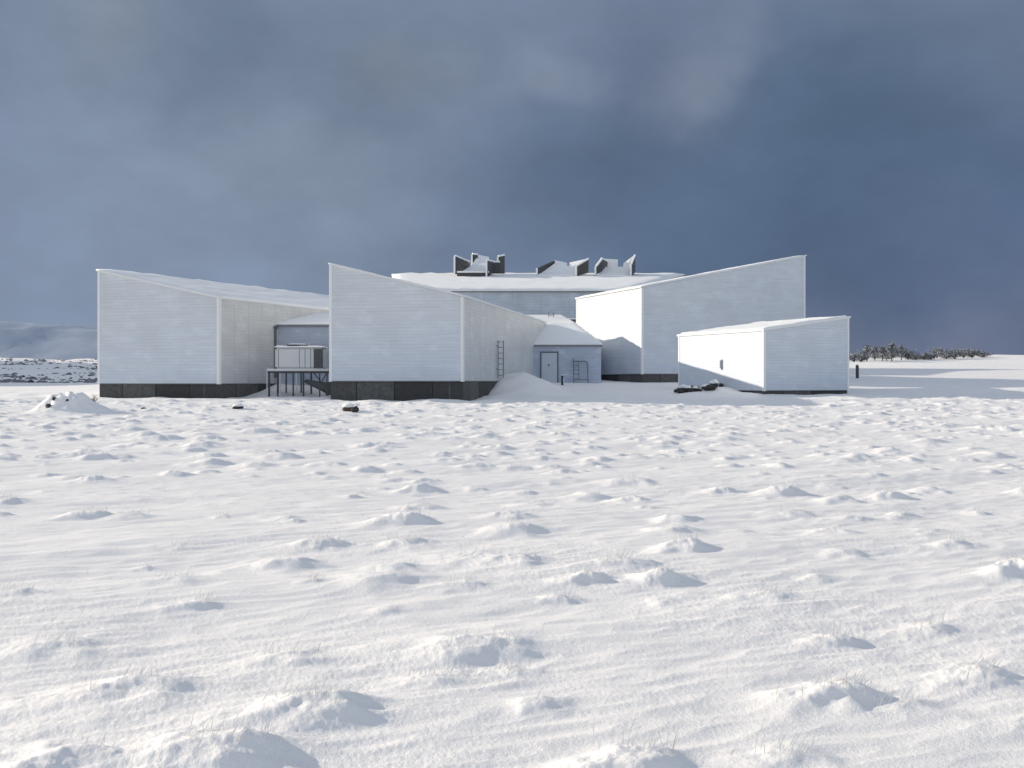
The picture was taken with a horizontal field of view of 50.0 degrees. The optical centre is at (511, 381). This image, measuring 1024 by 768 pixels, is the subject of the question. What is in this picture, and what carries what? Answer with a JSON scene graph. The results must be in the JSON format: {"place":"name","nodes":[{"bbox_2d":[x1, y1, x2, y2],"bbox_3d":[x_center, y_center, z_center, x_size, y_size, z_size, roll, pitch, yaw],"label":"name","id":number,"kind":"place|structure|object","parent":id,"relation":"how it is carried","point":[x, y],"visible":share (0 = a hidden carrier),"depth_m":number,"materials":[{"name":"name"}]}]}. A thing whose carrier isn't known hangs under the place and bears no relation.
{"place":"outdoors","nodes":[
{"label":"outdoors","id":0,"kind":"place"},
{"bbox_2d":[0,321,96,359],"bbox_3d":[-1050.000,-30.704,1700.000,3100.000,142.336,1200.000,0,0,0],"label":"hill","id":1,"kind":"structure","parent":0,"point":[40,341],"depth_m":1344.51,"materials":[{"name":"white snow"}]},
{"bbox_2d":[0,355,1023,767],"bbox_3d":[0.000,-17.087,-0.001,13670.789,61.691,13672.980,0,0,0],"label":"snowy ground","id":2,"kind":"structure","parent":0,"point":[738,655],"depth_m":9.08,"materials":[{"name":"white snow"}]},
{"bbox_2d":[0,357,96,382],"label":"scattered stones","id":3,"kind":"object","parent":2,"relation":"on","point":[13,375],"visible":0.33,"depth_m":117.91,"materials":[{"name":"grey stone"}]},
{"bbox_2d":[96,269,328,398],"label":"gallery pavilion","id":4,"kind":"structure","parent":2,"relation":"on","point":[158,335],"depth_m":56.12,"materials":[{"name":"white"}]},
{"bbox_2d":[232,403,243,408],"bbox_3d":[-10.447,0.966,41.878,0.479,0.260,0.462,0,0,-32],"label":"stone","id":5,"kind":"object","parent":2,"relation":"on","point":[238,406],"visible":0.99,"depth_m":41.72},
{"bbox_2d":[266,369,328,396],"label":"steel platform","id":6,"kind":"structure","parent":2,"relation":"on","point":[292,371],"depth_m":55.93,"materials":[{"name":"metal"}]},
{"bbox_2d":[274,344,327,368],"bbox_3d":[-10.873,-1.293,56.731,2.529,1.304,1.438,0,0,0],"label":"air handling unit","id":7,"kind":"object","parent":6,"relation":"on","point":[296,356],"visible":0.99,"depth_m":56.08,"materials":[{"name":"metal"}]},
{"bbox_2d":[274,313,328,384],"bbox_3d":[-9.831,-1.261,63.011,6.702,5.321,8.218,0,0,0],"label":"connecting link","id":8,"kind":"object","parent":2,"relation":"on","point":[312,335],"visible":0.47,"depth_m":59.60,"materials":[{"name":"grey"}]},
{"bbox_2d":[342,402,354,410],"bbox_3d":[-5.942,0.959,39.814,0.473,0.389,0.610,0,0,0],"label":"stone","id":9,"kind":"object","parent":2,"relation":"on","point":[347,406],"visible":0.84,"depth_m":39.59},
{"bbox_2d":[351,406,358,411],"bbox_3d":[-5.599,1.007,39.167,0.282,0.271,0.265,0,0,0],"label":"stone","id":10,"kind":"object","parent":2,"relation":"on","point":[355,409],"visible":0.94,"depth_m":39.08,"materials":[{"name":"grey stone"}]},
{"bbox_2d":[328,263,546,400],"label":"gallery pavilion","id":11,"kind":"structure","parent":2,"relation":"on","point":[392,339],"depth_m":52.90,"materials":[{"name":"white"}]},
{"bbox_2d":[304,379,330,394],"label":"staircase","id":12,"kind":"structure","parent":11,"relation":"attached to","point":[324,387],"depth_m":54.91,"materials":[{"name":"metal"}]},
{"bbox_2d":[392,272,684,317],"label":"hall","id":13,"kind":"structure","parent":2,"relation":"on","point":[530,293],"depth_m":94.19,"materials":[{"name":"white"}]},
{"bbox_2d":[454,253,504,275],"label":"roof monitor","id":14,"kind":"object","parent":13,"relation":"on","point":[481,265],"visible":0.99,"depth_m":111.06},
{"bbox_2d":[536,258,588,275],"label":"roof monitor","id":15,"kind":"object","parent":13,"relation":"on","point":[560,268],"visible":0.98,"depth_m":110.31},
{"bbox_2d":[594,254,635,275],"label":"roof monitor","id":16,"kind":"object","parent":13,"relation":"on","point":[606,267],"visible":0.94,"depth_m":110.62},
{"bbox_2d":[529,312,572,321],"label":"annex","id":17,"kind":"object","parent":2,"relation":"on","point":[553,318],"visible":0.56,"depth_m":83.72,"materials":[{"name":"white"}]},
{"bbox_2d":[534,322,602,382],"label":"entrance link","id":18,"kind":"object","parent":2,"relation":"on","point":[559,347],"visible":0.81,"depth_m":70.50,"materials":[{"name":"white"}]},
{"bbox_2d":[540,352,557,382],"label":"door","id":19,"kind":"structure","parent":18,"relation":"in","point":[548,360],"depth_m":70.45,"materials":[{"name":"paint"}]},
{"bbox_2d":[573,359,587,382],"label":"ladder rack","id":20,"kind":"object","parent":2,"relation":"on","point":[578,368],"visible":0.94,"depth_m":70.24,"materials":[{"name":"metal"}]},
{"bbox_2d":[683,385,691,391],"bbox_3d":[9.613,0.410,60.101,0.494,0.441,0.393,0,0,0],"label":"stone","id":21,"kind":"object","parent":2,"relation":"on","point":[686,388],"visible":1,"depth_m":59.97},
{"bbox_2d":[575,255,806,382],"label":"gallery pavilion","id":22,"kind":"structure","parent":2,"relation":"on","point":[635,331],"depth_m":74.24,"materials":[{"name":"white"}]},
{"bbox_2d":[704,385,716,390],"bbox_3d":[10.713,0.343,59.441,0.667,0.350,0.825,0,0,0],"label":"stone","id":23,"kind":"object","parent":2,"relation":"on","point":[709,387],"visible":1,"depth_m":59.18,"materials":[{"name":"grey stone"}]},
{"bbox_2d":[709,379,718,386],"bbox_3d":[11.076,0.154,60.209,0.513,0.527,0.416,0,0,0],"label":"stone","id":24,"kind":"object","parent":2,"relation":"on","point":[715,382],"visible":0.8,"depth_m":60.06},
{"bbox_2d":[677,315,850,394],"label":"storage shed","id":25,"kind":"structure","parent":2,"relation":"on","point":[806,356],"depth_m":59.80,"materials":[{"name":"white"}]},
{"bbox_2d":[849,351,861,361],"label":"skyline bush","id":26,"kind":"object","parent":2,"relation":"on","point":[854,357],"visible":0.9,"depth_m":149.65,"materials":[{"name":"grey plant"}]},
{"bbox_2d":[856,364,859,377],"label":"marker post","id":27,"kind":"object","parent":2,"relation":"on","point":[857,371],"visible":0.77,"depth_m":79.90,"materials":[{"name":"metal"}]},
{"bbox_2d":[855,350,870,361],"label":"skyline bush","id":28,"kind":"object","parent":2,"relation":"on","point":[862,357],"visible":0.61,"depth_m":159.91,"materials":[{"name":"grey plant"}]},
{"bbox_2d":[861,344,871,360],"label":"skyline tree","id":29,"kind":"object","parent":2,"relation":"on","point":[867,348],"visible":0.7,"depth_m":164.72,"materials":[{"name":"grey plant"}]},
{"bbox_2d":[870,346,880,359],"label":"skyline tree","id":30,"kind":"object","parent":2,"relation":"on","point":[875,350],"visible":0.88,"depth_m":169.93,"materials":[{"name":"grey plant"}]},
{"bbox_2d":[874,345,890,360],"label":"skyline tree","id":31,"kind":"object","parent":2,"relation":"on","point":[882,350],"visible":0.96,"depth_m":167.77,"materials":[{"name":"grey plant"}]},
{"bbox_2d":[883,341,899,361],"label":"skyline tree","id":32,"kind":"object","parent":2,"relation":"on","point":[891,348],"visible":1,"depth_m":165.95,"materials":[{"name":"grey plant"}]},
{"bbox_2d":[896,344,906,359],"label":"skyline tree","id":33,"kind":"object","parent":2,"relation":"on","point":[901,355],"visible":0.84,"depth_m":171.68,"materials":[{"name":"grey plant"}]},
{"bbox_2d":[900,349,916,359],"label":"skyline bush","id":34,"kind":"object","parent":2,"relation":"on","point":[909,353],"visible":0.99,"depth_m":171.54,"materials":[{"name":"grey plant"}]},
{"bbox_2d":[909,353,922,359],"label":"skyline bush","id":35,"kind":"object","parent":2,"relation":"on","point":[918,356],"visible":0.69,"depth_m":173.31,"materials":[{"name":"grey plant"}]},
{"bbox_2d":[923,351,940,358],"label":"skyline bush","id":36,"kind":"object","parent":2,"relation":"on","point":[931,356],"visible":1,"depth_m":174.44,"materials":[{"name":"grey plant"}]},
{"bbox_2d":[928,346,943,357],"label":"skyline bush","id":37,"kind":"object","parent":2,"relation":"on","point":[939,349],"visible":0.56,"depth_m":179.71,"materials":[{"name":"grey plant"}]},
{"bbox_2d":[938,351,955,358],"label":"skyline bush","id":38,"kind":"object","parent":2,"relation":"on","point":[943,355],"visible":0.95,"depth_m":177.61,"materials":[{"name":"grey plant"}]},
{"bbox_2d":[943,349,966,358],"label":"skyline bush","id":39,"kind":"object","parent":2,"relation":"on","point":[957,353],"visible":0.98,"depth_m":177.37,"materials":[{"name":"grey plant"}]},
{"bbox_2d":[957,346,972,357],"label":"skyline bush","id":40,"kind":"object","parent":2,"relation":"on","point":[969,353],"visible":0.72,"depth_m":181.61,"materials":[{"name":"grey plant"}]},
{"bbox_2d":[966,349,979,357],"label":"skyline bush","id":41,"kind":"object","parent":2,"relation":"on","point":[974,353],"visible":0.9,"depth_m":181.44,"materials":[{"name":"grey plant"}]},
{"bbox_2d":[976,351,992,356],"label":"skyline bush","id":42,"kind":"object","parent":2,"relation":"on","point":[984,354],"visible":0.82,"depth_m":184.50,"materials":[{"name":"grey plant"}]},
{"bbox_2d":[0,0,1023,354],"label":"sky","id":43,"kind":"structure","parent":0,"point":[270,144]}
]}

